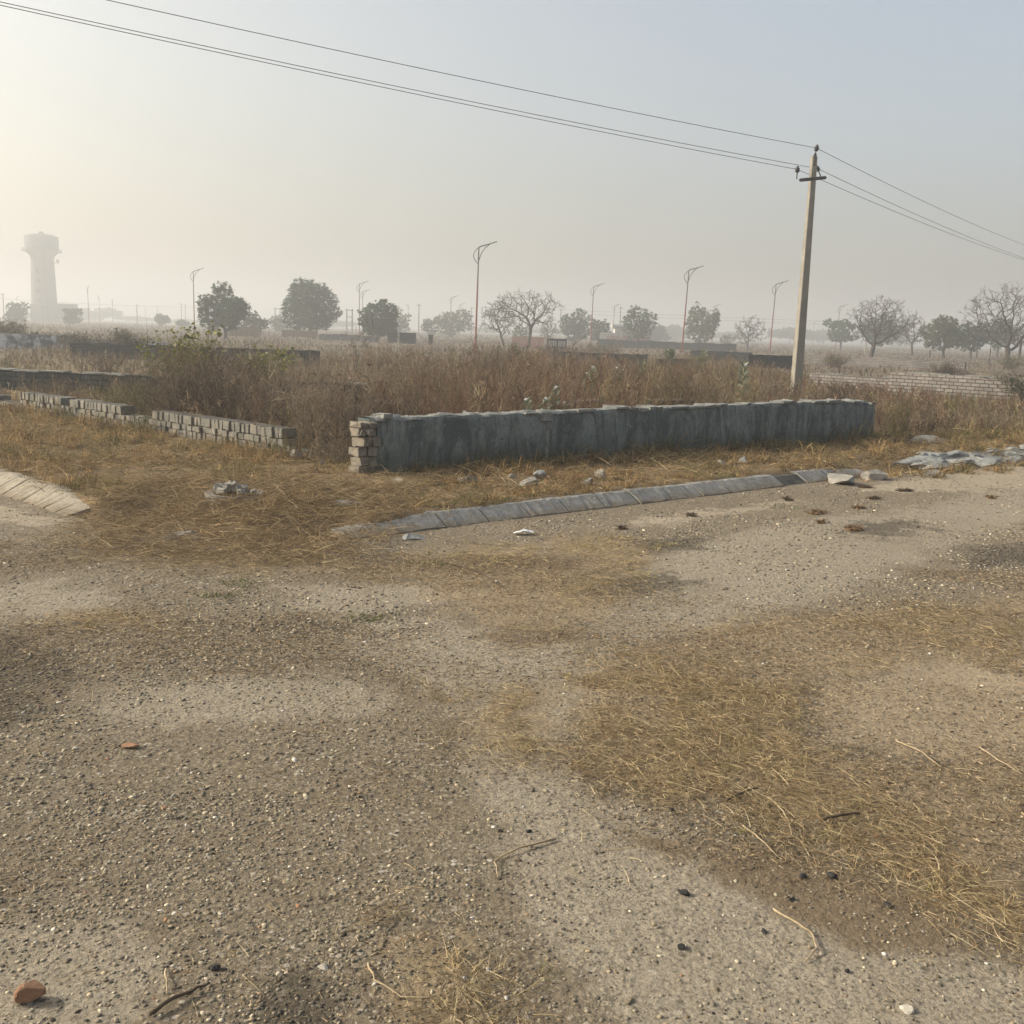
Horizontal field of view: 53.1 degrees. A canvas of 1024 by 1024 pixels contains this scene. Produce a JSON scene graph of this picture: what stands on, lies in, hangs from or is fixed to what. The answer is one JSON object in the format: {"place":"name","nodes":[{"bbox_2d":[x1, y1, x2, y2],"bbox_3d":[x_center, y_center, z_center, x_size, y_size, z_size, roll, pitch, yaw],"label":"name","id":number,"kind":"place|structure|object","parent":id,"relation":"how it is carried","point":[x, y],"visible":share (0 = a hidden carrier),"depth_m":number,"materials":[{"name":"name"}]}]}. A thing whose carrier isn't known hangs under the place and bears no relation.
{"place":"outdoors","nodes":[
{"label":"outdoors","id":0,"kind":"place"},
{"bbox_2d":[57,303,78,321],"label":"building","id":1,"kind":"structure","parent":0,"point":[61,306],"depth_m":316.91,"materials":[{"name":"concrete"}]},
{"bbox_2d":[0,465,1023,1023],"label":"road","id":2,"kind":"structure","parent":0,"point":[640,983],"depth_m":3.58,"materials":[{"name":"gravel"}]},
{"bbox_2d":[13,979,45,1002],"bbox_3d":[-1.109,1.105,2.354,0.068,0.049,0.037,2,11,-29],"label":"brick chunk","id":3,"kind":"object","parent":2,"relation":"on","point":[29,991],"visible":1,"depth_m":2.34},
{"bbox_2d":[148,981,209,1015],"bbox_3d":[-0.767,1.117,2.359,0.021,0.015,0.154,10,13,40],"label":"stick","id":4,"kind":"object","parent":2,"relation":"on","point":[163,1004],"visible":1,"depth_m":2.35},
{"bbox_2d":[367,962,447,998],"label":"twig","id":5,"kind":"object","parent":2,"relation":"on","point":[381,983],"visible":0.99,"depth_m":2.41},
{"bbox_2d":[0,505,1023,1023],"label":"straw litter","id":6,"kind":"object","parent":2,"relation":"on","point":[828,829],"visible":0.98,"depth_m":4.11,"materials":[{"name":"plant"}]},
{"bbox_2d":[494,837,555,876],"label":"twig","id":7,"kind":"object","parent":2,"relation":"on","point":[536,843],"visible":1,"depth_m":3.10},
{"bbox_2d":[773,908,817,961],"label":"twig","id":8,"kind":"object","parent":2,"relation":"on","point":[791,919],"visible":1,"depth_m":2.73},
{"bbox_2d":[827,473,854,483],"bbox_3d":[3.609,-0.350,11.392,0.255,0.144,0.476,-5,12,-32],"label":"rock","id":9,"kind":"object","parent":2,"relation":"on","point":[834,478],"visible":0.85,"depth_m":11.28,"materials":[{"name":"stone"}]},
{"bbox_2d":[0,316,1023,558],"bbox_3d":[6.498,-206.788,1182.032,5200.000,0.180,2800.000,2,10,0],"label":"ground","id":10,"kind":"structure","parent":0,"point":[777,470],"depth_m":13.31,"materials":[{"name":"brown plant"}]},
{"bbox_2d":[2,301,30,322],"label":"tree","id":11,"kind":"object","parent":10,"relation":"on","point":[15,314],"visible":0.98,"depth_m":196.11,"materials":[{"name":"green plant"}]},
{"bbox_2d":[0,320,59,334],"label":"bush","id":12,"kind":"object","parent":10,"relation":"on","point":[8,329],"visible":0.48,"depth_m":51.00,"materials":[{"name":"brown plant"}]},
{"bbox_2d":[30,304,48,321],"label":"building","id":13,"kind":"structure","parent":10,"relation":"on","point":[38,312],"depth_m":305.35,"materials":[{"name":"concrete"}]},
{"bbox_2d":[0,333,80,349],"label":"plastered wall","id":14,"kind":"structure","parent":10,"relation":"on","point":[33,340],"depth_m":45.76,"materials":[{"name":"paint"}]},
{"bbox_2d":[21,231,61,321],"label":"water tower","id":15,"kind":"structure","parent":10,"relation":"on","point":[41,248],"depth_m":308.23,"materials":[{"name":"concrete"}]},
{"bbox_2d":[0,469,91,515],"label":"kerb","id":16,"kind":"structure","parent":10,"relation":"on","point":[50,499],"depth_m":8.67,"materials":[{"name":"concrete"}]},
{"bbox_2d":[17,372,97,396],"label":"bush","id":17,"kind":"object","parent":10,"relation":"on","point":[49,387],"visible":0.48,"depth_m":17.07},
{"bbox_2d":[62,308,83,324],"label":"tree","id":18,"kind":"object","parent":10,"relation":"on","point":[72,314],"visible":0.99,"depth_m":200.91,"materials":[{"name":"green plant"}]},
{"bbox_2d":[53,327,102,350],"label":"bush","id":19,"kind":"object","parent":10,"relation":"on","point":[75,340],"visible":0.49,"depth_m":41.42,"materials":[{"name":"brown plant"}]},
{"bbox_2d":[60,346,133,372],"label":"bush","id":20,"kind":"object","parent":10,"relation":"on","point":[101,360],"visible":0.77,"depth_m":26.65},
{"bbox_2d":[80,307,123,321],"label":"tree","id":21,"kind":"object","parent":10,"relation":"on","point":[104,313],"visible":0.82,"depth_m":460.87,"materials":[{"name":"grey plant"}]},
{"bbox_2d":[0,367,222,394],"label":"brick wall","id":22,"kind":"structure","parent":10,"relation":"on","point":[10,376],"depth_m":19.83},
{"bbox_2d":[87,324,155,344],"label":"bush","id":23,"kind":"object","parent":10,"relation":"on","point":[118,338],"visible":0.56,"depth_m":43.26,"materials":[{"name":"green plant"}]},
{"bbox_2d":[87,375,171,414],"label":"bush","id":24,"kind":"object","parent":10,"relation":"on","point":[127,394],"visible":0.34,"depth_m":15.47,"materials":[{"name":"brown plant"}]},
{"bbox_2d":[19,392,302,452],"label":"brick wall","id":25,"kind":"structure","parent":10,"relation":"on","point":[189,424],"depth_m":12.82,"materials":[{"name":"brick"}]},
{"bbox_2d":[134,321,224,393],"bbox_3d":[-5.372,-2.434,16.965,1.429,1.612,1.570,5,11,19],"label":"bush","id":26,"kind":"object","parent":10,"relation":"on","point":[219,334],"visible":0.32,"depth_m":16.59,"materials":[{"name":"green plant"}]},
{"bbox_2d":[69,342,319,366],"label":"brick wall","id":27,"kind":"structure","parent":10,"relation":"on","point":[84,347],"depth_m":37.04,"materials":[{"name":"brick"}]},
{"bbox_2d":[71,315,357,420],"bbox_3d":[-4.356,-1.913,14.198,3.536,1.614,3.583,-5,12,-36],"label":"bush","id":28,"kind":"object","parent":10,"relation":"on","point":[175,395],"visible":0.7,"depth_m":13.82,"materials":[{"name":"brown plant"}]},
{"bbox_2d":[195,281,251,338],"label":"tree","id":29,"kind":"object","parent":10,"relation":"on","point":[235,312],"visible":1,"depth_m":89.72,"materials":[{"name":"green plant"}]},
{"bbox_2d":[204,480,263,504],"bbox_3d":[-2.302,-0.126,8.498,0.479,0.261,0.470,2,10,0],"label":"pile of rubble","id":30,"kind":"object","parent":10,"relation":"on","point":[228,486],"visible":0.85,"depth_m":8.39,"materials":[{"name":"stone"}]},
{"bbox_2d":[229,326,259,336],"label":"brick wall","id":31,"kind":"structure","parent":10,"relation":"on","point":[254,331],"depth_m":111.01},
{"bbox_2d":[164,330,340,424],"bbox_3d":[-3.643,-1.756,13.981,2.727,1.423,2.854,2,10,0],"label":"bush","id":32,"kind":"object","parent":10,"relation":"on","point":[244,385],"visible":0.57,"depth_m":13.61,"materials":[{"name":"plant"}]},
{"bbox_2d":[238,310,269,333],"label":"tree","id":33,"kind":"object","parent":10,"relation":"on","point":[254,320],"visible":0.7,"depth_m":122.46,"materials":[{"name":"green plant"}]},
{"bbox_2d":[235,337,295,392],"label":"bush","id":34,"kind":"object","parent":10,"relation":"on","point":[280,355],"visible":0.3,"depth_m":16.65,"materials":[{"name":"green plant"}]},
{"bbox_2d":[268,315,290,330],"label":"tree","id":35,"kind":"object","parent":10,"relation":"on","point":[279,326],"visible":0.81,"depth_m":186.58,"materials":[{"name":"green plant"}]},
{"bbox_2d":[223,356,341,421],"bbox_3d":[-3.490,-1.829,15.334,2.007,1.113,1.644,2,10,0],"label":"bush","id":36,"kind":"object","parent":10,"relation":"on","point":[288,384],"visible":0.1,"depth_m":15.43,"materials":[{"name":"brown plant"}]},
{"bbox_2d":[282,330,317,337],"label":"brick wall","id":37,"kind":"structure","parent":10,"relation":"on","point":[299,333],"depth_m":118.36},
{"bbox_2d":[281,278,342,330],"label":"tree","id":38,"kind":"object","parent":10,"relation":"on","point":[307,309],"visible":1,"depth_m":118.64,"materials":[{"name":"green plant"}]},
{"bbox_2d":[270,379,371,401],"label":"brick wall","id":39,"kind":"structure","parent":10,"relation":"on","point":[358,387],"depth_m":19.03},
{"bbox_2d":[299,432,352,466],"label":"bush","id":40,"kind":"object","parent":10,"relation":"on","point":[335,452],"visible":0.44,"depth_m":10.88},
{"bbox_2d":[251,356,416,450],"bbox_3d":[-2.019,-1.263,11.931,2.116,1.264,1.942,-3,11,-25],"label":"bush","id":41,"kind":"object","parent":10,"relation":"on","point":[328,413],"visible":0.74,"depth_m":11.79,"materials":[{"name":"brown plant"}]},
{"bbox_2d":[305,356,378,440],"bbox_3d":[-1.988,-1.417,12.583,1.145,1.339,0.814,2,10,0],"label":"bush","id":42,"kind":"object","parent":10,"relation":"on","point":[348,389],"visible":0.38,"depth_m":12.52,"materials":[{"name":"brown plant"}]},
{"bbox_2d":[319,334,376,341],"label":"brick wall","id":43,"kind":"structure","parent":10,"relation":"on","point":[338,337],"depth_m":101.29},
{"bbox_2d":[357,299,399,340],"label":"tree","id":44,"kind":"object","parent":10,"relation":"on","point":[379,329],"visible":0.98,"depth_m":105.29,"materials":[{"name":"green plant"}]},
{"bbox_2d":[304,374,461,418],"bbox_3d":[-1.611,-1.260,12.916,2.017,0.946,1.745,0,10,-12],"label":"bush","id":45,"kind":"object","parent":10,"relation":"on","point":[413,401],"visible":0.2,"depth_m":12.96,"materials":[{"name":"brown plant"}]},
{"bbox_2d":[393,306,411,332],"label":"tree","id":46,"kind":"object","parent":10,"relation":"on","point":[401,325],"visible":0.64,"depth_m":186.35,"materials":[{"name":"green plant"}]},
{"bbox_2d":[399,332,415,343],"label":"building","id":47,"kind":"structure","parent":10,"relation":"on","point":[404,338],"depth_m":94.71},
{"bbox_2d":[367,342,457,389],"bbox_3d":[-2.265,-3.382,23.732,2.070,1.332,2.371,-7,13,-42],"label":"bush","id":48,"kind":"object","parent":10,"relation":"on","point":[415,364],"visible":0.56,"depth_m":23.67,"materials":[{"name":"plant"}]},
{"bbox_2d":[420,318,436,335],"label":"tree","id":49,"kind":"object","parent":10,"relation":"on","point":[426,325],"visible":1,"depth_m":186.68,"materials":[{"name":"green plant"}]},
{"bbox_2d":[433,308,474,336],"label":"tree","id":50,"kind":"object","parent":10,"relation":"on","point":[453,327],"visible":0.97,"depth_m":195.16,"materials":[{"name":"green plant"}]},
{"bbox_2d":[473,241,496,348],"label":"street lamp","id":51,"kind":"object","parent":10,"relation":"on","point":[477,288],"visible":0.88,"depth_m":77.20,"materials":[{"name":"metal"}]},
{"bbox_2d":[449,341,527,379],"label":"bush","id":52,"kind":"object","parent":10,"relation":"on","point":[482,357],"visible":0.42,"depth_m":29.43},
{"bbox_2d":[481,302,517,345],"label":"tree","id":53,"kind":"object","parent":10,"relation":"on","point":[498,326],"visible":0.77,"depth_m":98.15,"materials":[{"name":"grey plant"}]},
{"bbox_2d":[0,318,1023,462],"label":"dry weeds","id":54,"kind":"object","parent":10,"relation":"on","point":[539,386],"visible":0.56,"depth_m":17.48,"materials":[{"name":"plant"}]},
{"bbox_2d":[0,396,1023,579],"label":"grass thatch","id":55,"kind":"object","parent":10,"relation":"on","point":[283,481],"depth_m":8.27,"materials":[{"name":"plant"}]},
{"bbox_2d":[2,320,1023,377],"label":"scrub","id":56,"kind":"object","parent":10,"relation":"on","point":[839,370],"visible":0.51,"depth_m":90.73,"materials":[{"name":"plant"}]},
{"bbox_2d":[489,290,564,347],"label":"tree","id":57,"kind":"object","parent":10,"relation":"on","point":[521,303],"visible":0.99,"depth_m":93.75,"materials":[{"name":"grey plant"}]},
{"bbox_2d":[512,336,543,347],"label":"painted wall","id":58,"kind":"structure","parent":10,"relation":"on","point":[535,341],"depth_m":96.66,"materials":[{"name":"pink paint"}]},
{"bbox_2d":[541,384,570,409],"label":"milkweed","id":59,"kind":"object","parent":10,"relation":"on","point":[546,400],"visible":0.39,"depth_m":13.11,"materials":[{"name":"green plant"}]},
{"bbox_2d":[526,341,591,357],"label":"bush","id":60,"kind":"object","parent":10,"relation":"on","point":[550,351],"visible":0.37,"depth_m":59.23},
{"bbox_2d":[557,308,593,341],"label":"tree","id":61,"kind":"object","parent":10,"relation":"on","point":[578,327],"visible":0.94,"depth_m":167.84,"materials":[{"name":"green plant"}]},
{"bbox_2d":[539,346,637,374],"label":"bush","id":62,"kind":"object","parent":10,"relation":"on","point":[589,358],"visible":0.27,"depth_m":32.59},
{"bbox_2d":[571,341,623,353],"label":"bush","id":63,"kind":"object","parent":10,"relation":"on","point":[603,349],"visible":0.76,"depth_m":71.00,"materials":[{"name":"brown plant"}]},
{"bbox_2d":[331,469,865,539],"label":"kerb","id":64,"kind":"structure","parent":10,"relation":"on","point":[430,520],"depth_m":9.24,"materials":[{"name":"concrete"}]},
{"bbox_2d":[589,319,610,340],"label":"building","id":65,"kind":"structure","parent":10,"relation":"on","point":[597,327],"depth_m":161.89,"materials":[{"name":"grey"}]},
{"bbox_2d":[559,352,647,364],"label":"brick wall","id":66,"kind":"structure","parent":10,"relation":"on","point":[618,355],"depth_m":50.79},
{"bbox_2d":[348,398,876,473],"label":"boundary wall","id":67,"kind":"structure","parent":10,"relation":"on","point":[399,440],"depth_m":11.81,"materials":[{"name":"paint"}]},
{"bbox_2d":[600,332,651,340],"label":"painted wall","id":68,"kind":"structure","parent":10,"relation":"on","point":[618,336],"depth_m":147.76,"materials":[{"name":"paint"}]},
{"bbox_2d":[621,305,657,340],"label":"tree","id":69,"kind":"object","parent":10,"relation":"on","point":[641,330],"visible":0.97,"depth_m":146.75,"materials":[{"name":"green plant"}]},
{"bbox_2d":[650,324,670,340],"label":"tree","id":70,"kind":"object","parent":10,"relation":"on","point":[658,332],"visible":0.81,"depth_m":255.34,"materials":[{"name":"grey plant"}]},
{"bbox_2d":[598,339,736,351],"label":"brick wall","id":71,"kind":"structure","parent":10,"relation":"on","point":[686,346],"depth_m":114.14,"materials":[{"name":"brick"}]},
{"bbox_2d":[665,324,686,339],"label":"tree","id":72,"kind":"object","parent":10,"relation":"on","point":[676,331],"visible":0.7,"depth_m":410.34,"materials":[{"name":"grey plant"}]},
{"bbox_2d":[632,360,721,400],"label":"bush","id":73,"kind":"object","parent":10,"relation":"on","point":[678,384],"visible":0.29,"depth_m":19.88,"materials":[{"name":"brown plant"}]},
{"bbox_2d":[683,301,720,342],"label":"tree","id":74,"kind":"object","parent":10,"relation":"on","point":[706,328],"visible":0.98,"depth_m":152.08,"materials":[{"name":"green plant"}]},
{"bbox_2d":[690,350,752,361],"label":"brick wall","id":75,"kind":"structure","parent":10,"relation":"on","point":[722,354],"depth_m":64.09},
{"bbox_2d":[713,331,756,340],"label":"tree","id":76,"kind":"object","parent":10,"relation":"on","point":[718,334],"visible":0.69,"depth_m":460.63,"materials":[{"name":"grey plant"}]},
{"bbox_2d":[734,362,750,400],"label":"milkweed","id":77,"kind":"object","parent":10,"relation":"on","point":[743,367],"visible":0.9,"depth_m":19.81,"materials":[{"name":"green plant"}]},
{"bbox_2d":[733,315,766,348],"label":"tree","id":78,"kind":"object","parent":10,"relation":"on","point":[748,333],"visible":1,"depth_m":132.76,"materials":[{"name":"grey plant"}]},
{"bbox_2d":[747,354,792,368],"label":"brick wall","id":79,"kind":"structure","parent":10,"relation":"on","point":[780,361],"depth_m":51.39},
{"bbox_2d":[737,371,813,401],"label":"bush","id":80,"kind":"object","parent":10,"relation":"on","point":[775,387],"visible":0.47,"depth_m":21.84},
{"bbox_2d":[767,327,811,343],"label":"tree","id":81,"kind":"object","parent":10,"relation":"on","point":[785,333],"visible":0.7,"depth_m":409.34,"materials":[{"name":"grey plant"}]},
{"bbox_2d":[790,144,826,394],"bbox_3d":[7.628,-6.233,26.835,0.271,6.523,1.274,11,14,42],"label":"utility pole","id":82,"kind":"object","parent":10,"relation":"on","point":[799,341],"visible":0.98,"depth_m":26.83,"materials":[{"name":"concrete"}]},
{"bbox_2d":[0,5,793,168],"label":"power line","id":83,"kind":"object","parent":82,"relation":"attached to","point":[369,84],"visible":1,"depth_m":20.00,"materials":[{"name":"metal"}]},
{"bbox_2d":[0,1,807,166],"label":"power line","id":84,"kind":"object","parent":82,"relation":"attached to","point":[373,81],"visible":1,"depth_m":20.09,"materials":[{"name":"metal"}]},
{"bbox_2d":[108,0,814,147],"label":"power line","id":85,"kind":"object","parent":82,"relation":"attached to","point":[436,71],"visible":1,"depth_m":20.11,"materials":[{"name":"metal"}]},
{"bbox_2d":[805,329,840,344],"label":"tree","id":86,"kind":"object","parent":10,"relation":"on","point":[818,336],"visible":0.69,"depth_m":430.73,"materials":[{"name":"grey plant"}]},
{"bbox_2d":[816,349,855,367],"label":"bush","id":87,"kind":"object","parent":10,"relation":"on","point":[835,360],"visible":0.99,"depth_m":57.06,"materials":[{"name":"brown plant"}]},
{"bbox_2d":[822,318,859,350],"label":"tree","id":88,"kind":"object","parent":10,"relation":"on","point":[843,335],"visible":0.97,"depth_m":166.57,"materials":[{"name":"green plant"}]},
{"bbox_2d":[809,373,888,389],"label":"brick wall","id":89,"kind":"structure","parent":10,"relation":"on","point":[825,378],"depth_m":32.53,"materials":[{"name":"brick"}]},
{"bbox_2d":[809,376,907,410],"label":"bush","id":90,"kind":"object","parent":10,"relation":"on","point":[833,392],"visible":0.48,"depth_m":20.80,"materials":[{"name":"brown plant"}]},
{"bbox_2d":[860,469,887,479],"bbox_3d":[4.157,-0.410,11.796,0.286,0.173,0.230,1,10,-4],"label":"rock","id":91,"kind":"object","parent":10,"relation":"on","point":[875,474],"visible":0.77,"depth_m":11.69,"materials":[{"name":"stone"}]},
{"bbox_2d":[856,313,900,352],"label":"tree","id":92,"kind":"object","parent":10,"relation":"on","point":[881,336],"visible":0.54,"depth_m":146.04,"materials":[{"name":"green plant"}]},
{"bbox_2d":[844,295,921,357],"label":"tree","id":93,"kind":"object","parent":10,"relation":"on","point":[874,342],"visible":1,"depth_m":90.02,"materials":[{"name":"grey plant"}]},
{"bbox_2d":[806,354,965,370],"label":"brick wall","id":94,"kind":"structure","parent":10,"relation":"on","point":[884,362],"depth_m":60.13,"materials":[{"name":"brick"}]},
{"bbox_2d":[873,392,929,434],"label":"bush","id":95,"kind":"object","parent":10,"relation":"on","point":[903,423],"visible":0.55,"depth_m":16.28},
{"bbox_2d":[893,314,927,355],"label":"tree","id":96,"kind":"object","parent":10,"relation":"on","point":[914,339],"visible":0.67,"depth_m":122.72,"materials":[{"name":"brown plant"}]},
{"bbox_2d":[894,394,958,431],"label":"bush","id":97,"kind":"object","parent":10,"relation":"on","point":[932,421],"visible":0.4,"depth_m":16.88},
{"bbox_2d":[919,314,966,357],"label":"tree","id":98,"kind":"object","parent":10,"relation":"on","point":[950,334],"visible":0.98,"depth_m":109.60,"materials":[{"name":"green plant"}]},
{"bbox_2d":[926,360,968,374],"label":"bush","id":99,"kind":"object","parent":10,"relation":"on","point":[947,367],"visible":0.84,"depth_m":46.36,"materials":[{"name":"brown plant"}]},
{"bbox_2d":[888,372,1023,402],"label":"brick wall","id":100,"kind":"structure","parent":10,"relation":"on","point":[974,384],"depth_m":27.87,"materials":[{"name":"brick"}]},
{"bbox_2d":[893,444,1023,470],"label":"broken kerb","id":101,"kind":"structure","parent":10,"relation":"on","point":[944,458],"depth_m":13.54,"materials":[{"name":"concrete"}]},
{"bbox_2d":[957,320,989,358],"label":"tree","id":102,"kind":"object","parent":10,"relation":"on","point":[976,344],"visible":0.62,"depth_m":115.44,"materials":[{"name":"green plant"}]},
{"bbox_2d":[928,389,1023,431],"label":"bush","id":103,"kind":"object","parent":10,"relation":"on","point":[993,418],"visible":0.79,"depth_m":17.51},
{"bbox_2d":[956,280,1023,364],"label":"tree","id":104,"kind":"object","parent":10,"relation":"on","point":[1008,349],"visible":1,"depth_m":78.74,"materials":[{"name":"grey plant"}]},
{"bbox_2d":[983,317,1021,357],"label":"tree","id":105,"kind":"object","parent":10,"relation":"on","point":[997,347],"visible":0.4,"depth_m":127.22,"materials":[{"name":"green plant"}]},
{"bbox_2d":[989,368,1023,405],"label":"bush","id":106,"kind":"object","parent":10,"relation":"on","point":[1018,386],"visible":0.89,"depth_m":25.31,"materials":[{"name":"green plant"}]},
{"bbox_2d":[989,352,1023,369],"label":"bush","id":107,"kind":"object","parent":10,"relation":"on","point":[1010,364],"visible":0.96,"depth_m":65.00,"materials":[{"name":"brown plant"}]},
{"bbox_2d":[0,0,1023,347],"label":"sky","id":108,"kind":"structure","parent":0,"point":[151,163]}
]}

